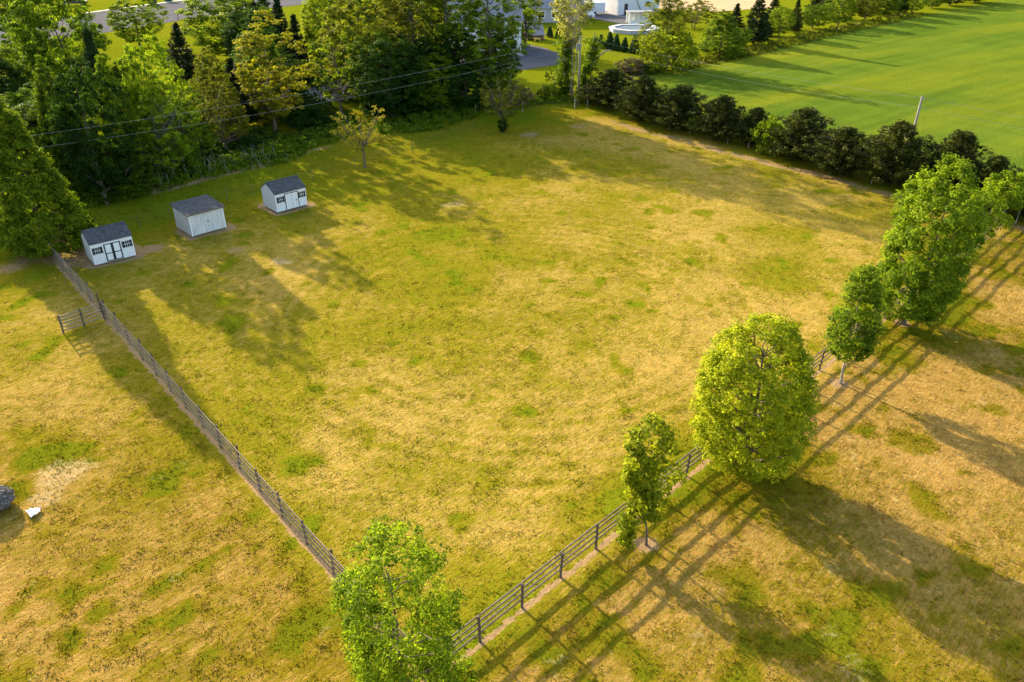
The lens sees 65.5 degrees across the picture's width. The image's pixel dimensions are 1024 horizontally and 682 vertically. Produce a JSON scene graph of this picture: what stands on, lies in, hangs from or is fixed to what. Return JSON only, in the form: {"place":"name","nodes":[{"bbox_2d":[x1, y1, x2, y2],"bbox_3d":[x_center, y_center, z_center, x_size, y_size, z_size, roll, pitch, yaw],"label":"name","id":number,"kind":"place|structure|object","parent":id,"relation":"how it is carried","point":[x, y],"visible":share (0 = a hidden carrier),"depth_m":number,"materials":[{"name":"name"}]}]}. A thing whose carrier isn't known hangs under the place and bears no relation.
{"place":"outdoors","nodes":[
{"label":"outdoors","id":0,"kind":"place"},
{"bbox_2d":[0,0,306,43],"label":"road","id":1,"kind":"structure","parent":0,"point":[100,17],"depth_m":179.13,"materials":[{"name":"asphalt"}]},
{"bbox_2d":[445,0,523,55],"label":"white house","id":2,"kind":"structure","parent":0,"point":[519,12],"depth_m":136.90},
{"bbox_2d":[0,0,1023,681],"bbox_3d":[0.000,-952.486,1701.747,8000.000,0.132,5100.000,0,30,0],"label":"ground","id":3,"kind":"structure","parent":0,"point":[776,182],"depth_m":44.53,"materials":[{"name":"plant"}]},
{"bbox_2d":[0,484,14,510],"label":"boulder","id":4,"kind":"object","parent":3,"relation":"on","point":[7,497],"visible":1,"depth_m":37.94,"materials":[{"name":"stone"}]},
{"bbox_2d":[0,54,33,102],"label":"understorey tree","id":5,"kind":"object","parent":3,"relation":"on","point":[15,75],"visible":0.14,"depth_m":84.30,"materials":[{"name":"green plant"}]},
{"bbox_2d":[0,13,34,78],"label":"broadleaf tree","id":6,"kind":"object","parent":3,"relation":"on","point":[4,42],"visible":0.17,"depth_m":110.33,"materials":[{"name":"green plant"}]},
{"bbox_2d":[1,82,56,133],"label":"understorey tree","id":7,"kind":"object","parent":3,"relation":"on","point":[13,96],"visible":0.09,"depth_m":79.57,"materials":[{"name":"green plant"}]},
{"bbox_2d":[0,0,60,44],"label":"broadleaf tree","id":8,"kind":"object","parent":3,"relation":"on","point":[6,10],"visible":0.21,"depth_m":138.57,"materials":[{"name":"green plant"}]},
{"bbox_2d":[0,42,64,103],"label":"understorey tree","id":9,"kind":"object","parent":3,"relation":"on","point":[31,53],"visible":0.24,"depth_m":87.87,"materials":[{"name":"green plant"}]},
{"bbox_2d":[0,94,97,259],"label":"broadleaf tree","id":10,"kind":"object","parent":3,"relation":"on","point":[42,180],"visible":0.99,"depth_m":61.23,"materials":[{"name":"green plant"}]},
{"bbox_2d":[24,75,76,181],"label":"broadleaf tree","id":11,"kind":"object","parent":3,"relation":"on","point":[32,113],"visible":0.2,"depth_m":72.27,"materials":[{"name":"green plant"}]},
{"bbox_2d":[10,93,90,167],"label":"understorey tree","id":12,"kind":"object","parent":3,"relation":"on","point":[23,108],"visible":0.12,"depth_m":75.65,"materials":[{"name":"green plant"}]},
{"bbox_2d":[4,0,111,96],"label":"broadleaf tree","id":13,"kind":"object","parent":3,"relation":"on","point":[30,20],"visible":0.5,"depth_m":90.83,"materials":[{"name":"green plant"}]},
{"bbox_2d":[31,54,91,191],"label":"broadleaf tree","id":14,"kind":"object","parent":3,"relation":"on","point":[43,98],"visible":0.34,"depth_m":72.02,"materials":[{"name":"green plant"}]},
{"bbox_2d":[44,242,101,311],"bbox_3d":[-33.039,-5.203,59.566,0.209,1.554,13.605,-23,37,-34],"label":"board fence","id":15,"kind":"object","parent":3,"relation":"on","point":[77,278],"visible":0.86,"depth_m":58.27,"materials":[{"name":"wood"}]},
{"bbox_2d":[45,56,141,204],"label":"broadleaf tree","id":16,"kind":"object","parent":3,"relation":"on","point":[98,176],"visible":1,"depth_m":69.80,"materials":[{"name":"green plant"}]},
{"bbox_2d":[80,221,135,265],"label":"garden shed","id":17,"kind":"structure","parent":3,"relation":"on","point":[108,243],"depth_m":62.26,"materials":[{"name":"white"}]},
{"bbox_2d":[56,140,160,201],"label":"undergrowth","id":18,"kind":"object","parent":3,"relation":"on","point":[124,187],"visible":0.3,"depth_m":74.06,"materials":[{"name":"green plant"}]},
{"bbox_2d":[82,26,143,156],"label":"evergreen tree","id":19,"kind":"object","parent":3,"relation":"on","point":[91,51],"visible":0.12,"depth_m":76.19,"materials":[{"name":"green plant"}]},
{"bbox_2d":[87,54,162,183],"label":"broadleaf tree","id":20,"kind":"object","parent":3,"relation":"on","point":[100,65],"visible":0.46,"depth_m":75.55,"materials":[{"name":"green plant"}]},
{"bbox_2d":[104,0,169,46],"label":"broadleaf tree","id":21,"kind":"object","parent":3,"relation":"on","point":[136,22],"visible":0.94,"depth_m":141.18,"materials":[{"name":"green plant"}]},
{"bbox_2d":[115,34,189,154],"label":"broadleaf tree","id":22,"kind":"object","parent":3,"relation":"on","point":[135,90],"visible":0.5,"depth_m":78.87,"materials":[{"name":"green plant"}]},
{"bbox_2d":[130,61,203,175],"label":"broadleaf tree","id":23,"kind":"object","parent":3,"relation":"on","point":[161,141],"visible":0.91,"depth_m":77.21,"materials":[{"name":"green plant"}]},
{"bbox_2d":[155,134,205,175],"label":"broadleaf tree","id":24,"kind":"object","parent":3,"relation":"on","point":[174,151],"visible":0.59,"depth_m":79.29,"materials":[{"name":"green plant"}]},
{"bbox_2d":[165,22,202,82],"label":"evergreen tree","id":25,"kind":"object","parent":3,"relation":"on","point":[179,40],"visible":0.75,"depth_m":116.09,"materials":[{"name":"green plant"}]},
{"bbox_2d":[169,194,225,236],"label":"garden shed","id":26,"kind":"structure","parent":3,"relation":"on","point":[198,215],"depth_m":67.53,"materials":[{"name":"wood"}]},
{"bbox_2d":[180,112,216,160],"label":"broadleaf tree","id":27,"kind":"object","parent":3,"relation":"on","point":[202,129],"visible":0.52,"depth_m":82.86,"materials":[{"name":"green plant"}]},
{"bbox_2d":[191,45,236,117],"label":"broadleaf tree","id":28,"kind":"object","parent":3,"relation":"on","point":[208,71],"visible":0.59,"depth_m":89.59,"materials":[{"name":"green plant"}]},
{"bbox_2d":[178,56,252,148],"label":"broadleaf tree","id":29,"kind":"object","parent":3,"relation":"on","point":[217,122],"visible":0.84,"depth_m":84.50,"materials":[{"name":"green plant"}]},
{"bbox_2d":[174,0,271,56],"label":"broadleaf tree","id":30,"kind":"object","parent":3,"relation":"on","point":[217,45],"visible":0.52,"depth_m":126.84,"materials":[{"name":"green plant"}]},
{"bbox_2d":[215,91,249,132],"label":"broadleaf tree","id":31,"kind":"object","parent":3,"relation":"on","point":[232,98],"visible":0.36,"depth_m":88.63,"materials":[{"name":"green plant"}]},
{"bbox_2d":[213,57,259,122],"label":"evergreen tree","id":32,"kind":"object","parent":3,"relation":"on","point":[229,68],"visible":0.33,"depth_m":95.14,"materials":[{"name":"green plant"}]},
{"bbox_2d":[218,1,280,53],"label":"understorey tree","id":33,"kind":"object","parent":3,"relation":"on","point":[231,29],"visible":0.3,"depth_m":119.98,"materials":[{"name":"green plant"}]},
{"bbox_2d":[228,10,288,82],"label":"understorey tree","id":34,"kind":"object","parent":3,"relation":"on","point":[248,19],"visible":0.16,"depth_m":110.79,"materials":[{"name":"green plant"}]},
{"bbox_2d":[221,50,307,92],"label":"understorey tree","id":35,"kind":"object","parent":3,"relation":"on","point":[293,62],"visible":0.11,"depth_m":106.30,"materials":[{"name":"green plant"}]},
{"bbox_2d":[100,299,430,673],"bbox_3d":[-15.449,4.995,41.910,0.244,1.547,37.908,-23,37,-34],"label":"board fence","id":36,"kind":"object","parent":3,"relation":"on","point":[302,525],"visible":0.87,"depth_m":40.24,"materials":[{"name":"wood"}]},
{"bbox_2d":[57,302,104,333],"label":"farm gate","id":37,"kind":"structure","parent":36,"relation":"attached to","point":[83,323],"depth_m":53.31,"materials":[{"name":"grey wood"}]},
{"bbox_2d":[239,26,295,99],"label":"understorey tree","id":38,"kind":"object","parent":3,"relation":"on","point":[271,52],"visible":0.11,"depth_m":99.83,"materials":[{"name":"green plant"}]},
{"bbox_2d":[232,9,320,134],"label":"broadleaf tree","id":39,"kind":"object","parent":3,"relation":"on","point":[285,79],"visible":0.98,"depth_m":89.25,"materials":[{"name":"plant"}]},
{"bbox_2d":[71,103,487,208],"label":"weeds","id":40,"kind":"object","parent":3,"relation":"on","point":[417,124],"visible":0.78,"depth_m":87.61,"materials":[{"name":"green plant"}]},
{"bbox_2d":[71,73,494,199],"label":"undergrowth","id":41,"kind":"object","parent":3,"relation":"on","point":[256,135],"visible":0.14,"depth_m":94.27,"materials":[{"name":"green plant"}]},
{"bbox_2d":[260,175,306,212],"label":"garden shed","id":42,"kind":"structure","parent":3,"relation":"on","point":[283,194],"depth_m":72.19,"materials":[{"name":"white"}]},
{"bbox_2d":[270,0,297,61],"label":"evergreen tree","id":43,"kind":"object","parent":3,"relation":"on","point":[277,9],"visible":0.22,"depth_m":119.67,"materials":[{"name":"green plant"}]},
{"bbox_2d":[244,62,332,128],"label":"understorey tree","id":44,"kind":"object","parent":3,"relation":"on","point":[307,111],"visible":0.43,"depth_m":95.53,"materials":[{"name":"green plant"}]},
{"bbox_2d":[286,13,319,82],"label":"evergreen tree","id":45,"kind":"object","parent":3,"relation":"on","point":[294,27],"visible":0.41,"depth_m":113.55,"materials":[{"name":"green plant"}]},
{"bbox_2d":[299,0,337,68],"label":"broadleaf tree","id":46,"kind":"object","parent":3,"relation":"on","point":[305,16],"visible":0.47,"depth_m":122.79,"materials":[{"name":"green plant"}]},
{"bbox_2d":[307,0,370,56],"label":"broadleaf tree","id":47,"kind":"object","parent":3,"relation":"on","point":[338,19],"visible":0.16,"depth_m":130.51,"materials":[{"name":"green plant"}]},
{"bbox_2d":[302,34,375,113],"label":"broadleaf tree","id":48,"kind":"object","parent":3,"relation":"on","point":[318,80],"visible":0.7,"depth_m":96.98,"materials":[{"name":"green plant"}]},
{"bbox_2d":[329,105,389,167],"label":"budding tree","id":49,"kind":"object","parent":3,"relation":"on","point":[372,136],"visible":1,"depth_m":81.61,"materials":[{"name":"green plant"}]},
{"bbox_2d":[316,0,412,92],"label":"broadleaf tree","id":50,"kind":"object","parent":3,"relation":"on","point":[326,30],"visible":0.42,"depth_m":101.69,"materials":[{"name":"green plant"}]},
{"bbox_2d":[342,31,406,107],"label":"understorey tree","id":51,"kind":"object","parent":3,"relation":"on","point":[351,61],"visible":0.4,"depth_m":98.53,"materials":[{"name":"green plant"}]},
{"bbox_2d":[351,38,428,116],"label":"broadleaf tree","id":52,"kind":"object","parent":3,"relation":"on","point":[393,91],"visible":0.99,"depth_m":95.72,"materials":[{"name":"green plant"}]},
{"bbox_2d":[355,0,435,38],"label":"broadleaf tree","id":53,"kind":"object","parent":3,"relation":"on","point":[405,11],"visible":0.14,"depth_m":128.10,"materials":[{"name":"green plant"}]},
{"bbox_2d":[329,513,479,681],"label":"young tree","id":54,"kind":"object","parent":3,"relation":"on","point":[408,650],"visible":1,"depth_m":25.26,"materials":[{"name":"green plant"}]},
{"bbox_2d":[372,0,459,69],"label":"broadleaf tree","id":55,"kind":"object","parent":3,"relation":"on","point":[417,13],"visible":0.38,"depth_m":103.74,"materials":[{"name":"green plant"}]},
{"bbox_2d":[397,37,454,108],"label":"understorey tree","id":56,"kind":"object","parent":3,"relation":"on","point":[419,51],"visible":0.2,"depth_m":101.87,"materials":[{"name":"green plant"}]},
{"bbox_2d":[411,64,441,110],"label":"broadleaf tree","id":57,"kind":"object","parent":3,"relation":"on","point":[421,94],"visible":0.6,"depth_m":100.68,"materials":[{"name":"green plant"}]},
{"bbox_2d":[409,52,461,109],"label":"broadleaf tree","id":58,"kind":"object","parent":3,"relation":"on","point":[444,100],"visible":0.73,"depth_m":100.89,"materials":[{"name":"green plant"}]},
{"bbox_2d":[431,28,478,100],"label":"understorey tree","id":59,"kind":"object","parent":3,"relation":"on","point":[457,46],"visible":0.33,"depth_m":102.99,"materials":[{"name":"green plant"}]},
{"bbox_2d":[418,0,496,85],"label":"broadleaf tree","id":60,"kind":"object","parent":3,"relation":"on","point":[446,27],"visible":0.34,"depth_m":102.94,"materials":[{"name":"green plant"}]},
{"bbox_2d":[441,62,488,108],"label":"broadleaf tree","id":61,"kind":"object","parent":3,"relation":"on","point":[474,96],"visible":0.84,"depth_m":100.85,"materials":[{"name":"green plant"}]},
{"bbox_2d":[448,0,537,107],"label":"broadleaf tree","id":62,"kind":"object","parent":3,"relation":"on","point":[489,40],"visible":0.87,"depth_m":100.68,"materials":[{"name":"green plant"}]},
{"bbox_2d":[427,43,561,72],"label":"parking yard","id":63,"kind":"structure","parent":3,"relation":"on","point":[546,59],"depth_m":134.69,"materials":[{"name":"asphalt"}]},
{"bbox_2d":[519,0,543,48],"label":"broadleaf tree","id":64,"kind":"object","parent":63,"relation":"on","point":[529,19],"visible":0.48,"depth_m":139.75,"materials":[{"name":"green plant"}]},
{"bbox_2d":[473,70,528,131],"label":"budding tree","id":65,"kind":"object","parent":3,"relation":"on","point":[502,104],"visible":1,"depth_m":93.28,"materials":[{"name":"green plant"}]},
{"bbox_2d":[483,6,521,100],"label":"broadleaf tree","id":66,"kind":"object","parent":3,"relation":"on","point":[517,59],"visible":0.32,"depth_m":104.45,"materials":[{"name":"green plant"}]},
{"bbox_2d":[503,83,536,105],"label":"shrub","id":67,"kind":"object","parent":3,"relation":"on","point":[527,94],"visible":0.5,"depth_m":105.25,"materials":[{"name":"green plant"}]},
{"bbox_2d":[519,93,590,106],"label":"weeds","id":68,"kind":"object","parent":3,"relation":"on","point":[552,98],"visible":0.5,"depth_m":107.74,"materials":[{"name":"green plant"}]},
{"bbox_2d":[549,0,610,98],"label":"pale tree","id":69,"kind":"object","parent":3,"relation":"on","point":[565,82],"visible":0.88,"depth_m":106.21,"materials":[{"name":"green plant"}]},
{"bbox_2d":[568,68,643,108],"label":"cedar","id":70,"kind":"object","parent":3,"relation":"on","point":[603,91],"visible":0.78,"depth_m":104.00,"materials":[{"name":"green plant"}]},
{"bbox_2d":[593,13,625,23],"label":"farm yard","id":71,"kind":"structure","parent":3,"relation":"on","point":[613,18],"depth_m":175.19,"materials":[{"name":"concrete"}]},
{"bbox_2d":[584,0,658,14],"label":"barn","id":72,"kind":"structure","parent":71,"relation":"on","point":[617,7],"depth_m":179.20,"materials":[{"name":"white metal"}]},
{"bbox_2d":[613,56,647,74],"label":"shrub","id":73,"kind":"object","parent":3,"relation":"on","point":[639,63],"visible":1,"depth_m":123.13,"materials":[{"name":"green plant"}]},
{"bbox_2d":[608,24,659,33],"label":"pool","id":74,"kind":"structure","parent":3,"relation":"on","point":[626,28],"depth_m":158.68,"materials":[{"name":"plastic"}]},
{"bbox_2d":[626,10,652,23],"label":"porch shelter","id":75,"kind":"object","parent":3,"relation":"on","point":[634,17],"visible":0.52,"depth_m":167.68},
{"bbox_2d":[611,74,670,120],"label":"cedar","id":76,"kind":"object","parent":3,"relation":"on","point":[647,88],"visible":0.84,"depth_m":97.75,"materials":[{"name":"green plant"}]},
{"bbox_2d":[615,412,687,551],"bbox_3d":[5.954,6.101,34.559,3.566,6.886,2.322,-15,33,-24],"label":"young tree","id":77,"kind":"object","parent":3,"relation":"on","point":[643,484],"visible":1,"depth_m":33.80,"materials":[{"name":"green plant"}]},
{"bbox_2d":[633,0,691,61],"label":"broadleaf tree","id":78,"kind":"object","parent":3,"relation":"on","point":[668,11],"visible":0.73,"depth_m":126.28,"materials":[{"name":"green plant"}]},
{"bbox_2d":[635,26,701,72],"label":"shrub","id":79,"kind":"object","parent":3,"relation":"on","point":[682,56],"visible":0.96,"depth_m":123.29,"materials":[{"name":"green plant"}]},
{"bbox_2d":[633,83,716,130],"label":"cedar","id":80,"kind":"object","parent":3,"relation":"on","point":[682,105],"visible":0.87,"depth_m":94.59,"materials":[{"name":"green plant"}]},
{"bbox_2d":[675,0,720,27],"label":"broadleaf tree","id":81,"kind":"object","parent":3,"relation":"on","point":[700,13],"visible":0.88,"depth_m":159.71,"materials":[{"name":"green plant"}]},
{"bbox_2d":[683,94,751,140],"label":"cedar","id":82,"kind":"object","parent":3,"relation":"on","point":[721,112],"visible":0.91,"depth_m":90.53,"materials":[{"name":"green plant"}]},
{"bbox_2d":[433,210,1009,675],"bbox_3d":[20.530,0.327,49.988,66.529,1.552,0.240,-27,39,-38],"label":"board fence","id":83,"kind":"object","parent":3,"relation":"on","point":[561,554],"visible":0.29,"depth_m":33.92,"materials":[{"name":"wood"}]},
{"bbox_2d":[697,9,748,56],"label":"broadleaf tree","id":84,"kind":"object","parent":3,"relation":"on","point":[718,40],"visible":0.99,"depth_m":134.66,"materials":[{"name":"green plant"}]},
{"bbox_2d":[728,106,778,144],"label":"cedar","id":85,"kind":"object","parent":3,"relation":"on","point":[756,115],"visible":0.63,"depth_m":89.02,"materials":[{"name":"green plant"}]},
{"bbox_2d":[739,0,771,43],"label":"evergreen tree","id":86,"kind":"object","parent":3,"relation":"on","point":[762,29],"visible":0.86,"depth_m":144.49,"materials":[{"name":"green plant"}]},
{"bbox_2d":[689,311,822,483],"bbox_3d":[11.636,2.753,38.144,6.217,9.112,6.499,0,30,0],"label":"round tree","id":87,"kind":"object","parent":3,"relation":"on","point":[776,424],"visible":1,"depth_m":36.81,"materials":[{"name":"green plant"}]},
{"bbox_2d":[750,113,785,155],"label":"sapling","id":88,"kind":"object","parent":3,"relation":"on","point":[769,124],"visible":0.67,"depth_m":86.15,"materials":[{"name":"green plant"}]},
{"bbox_2d":[622,10,927,75],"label":"weeds","id":89,"kind":"object","parent":3,"relation":"on","point":[753,46],"visible":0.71,"depth_m":146.90,"materials":[{"name":"green plant"}]},
{"bbox_2d":[767,6,796,36],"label":"broadleaf tree","id":90,"kind":"object","parent":3,"relation":"on","point":[776,24],"visible":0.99,"depth_m":151.51,"materials":[{"name":"green plant"}]},
{"bbox_2d":[760,106,837,161],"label":"cedar","id":91,"kind":"object","parent":3,"relation":"on","point":[794,135],"visible":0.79,"depth_m":83.88,"materials":[{"name":"green plant"}]},
{"bbox_2d":[797,3,838,27],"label":"broadleaf tree","id":92,"kind":"object","parent":3,"relation":"on","point":[809,17],"visible":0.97,"depth_m":160.24,"materials":[{"name":"green plant"}]},
{"bbox_2d":[790,126,877,177],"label":"cedar","id":93,"kind":"object","parent":3,"relation":"on","point":[844,140],"visible":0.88,"depth_m":79.73,"materials":[{"name":"green plant"}]},
{"bbox_2d":[820,0,856,24],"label":"broadleaf tree","id":94,"kind":"object","parent":3,"relation":"on","point":[851,13],"visible":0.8,"depth_m":163.74,"materials":[{"name":"green plant"}]},
{"bbox_2d":[821,262,889,383],"bbox_3d":[19.581,-0.859,45.504,3.399,7.983,3.768,21,36,31],"label":"young tree","id":95,"kind":"object","parent":3,"relation":"on","point":[846,346],"visible":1,"depth_m":44.78,"materials":[{"name":"green plant"}]},
{"bbox_2d":[852,0,885,19],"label":"broadleaf tree","id":96,"kind":"object","parent":3,"relation":"on","point":[860,13],"visible":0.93,"depth_m":170.84,"materials":[{"name":"green plant"}]},
{"bbox_2d":[846,119,941,185],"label":"cedar","id":97,"kind":"object","parent":3,"relation":"on","point":[892,157],"visible":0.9,"depth_m":76.47,"materials":[{"name":"green plant"}]},
{"bbox_2d":[870,152,992,327],"bbox_3d":[26.696,-6.332,51.437,6.357,11.562,7.295,0,30,0],"label":"tall tree","id":98,"kind":"object","parent":3,"relation":"on","point":[926,299],"visible":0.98,"depth_m":50.11,"materials":[{"name":"green plant"}]},
{"bbox_2d":[907,129,1003,197],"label":"cedar","id":99,"kind":"object","parent":3,"relation":"on","point":[964,145],"visible":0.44,"depth_m":73.43,"materials":[{"name":"green plant"}]},
{"bbox_2d":[952,189,1014,255],"bbox_3d":[36.243,-8.979,62.064,4.219,5.489,4.390,-25,39,-37],"label":"young tree","id":100,"kind":"object","parent":3,"relation":"on","point":[1003,220],"visible":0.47,"depth_m":60.91,"materials":[{"name":"green plant"}]},
{"bbox_2d":[950,155,1023,208],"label":"cedar","id":101,"kind":"object","parent":3,"relation":"on","point":[998,164],"visible":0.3,"depth_m":71.34,"materials":[{"name":"green plant"}]},
{"bbox_2d":[981,170,1023,211],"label":"young tree","id":102,"kind":"object","parent":3,"relation":"on","point":[1008,195],"visible":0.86,"depth_m":67.69,"materials":[{"name":"green plant"}]},
{"bbox_2d":[523,0,586,22],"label":"farm house","id":103,"kind":"structure","parent":0,"point":[546,10],"depth_m":168.29,"materials":[{"name":"grey"}]},
{"bbox_2d":[659,0,773,11],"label":"fallow field","id":104,"kind":"structure","parent":0,"point":[726,5],"depth_m":193.66,"materials":[{"name":"soil"}]},
{"bbox_2d":[650,0,1023,173],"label":"crop field","id":105,"kind":"structure","parent":0,"point":[970,57],"depth_m":121.56,"materials":[{"name":"plant"}]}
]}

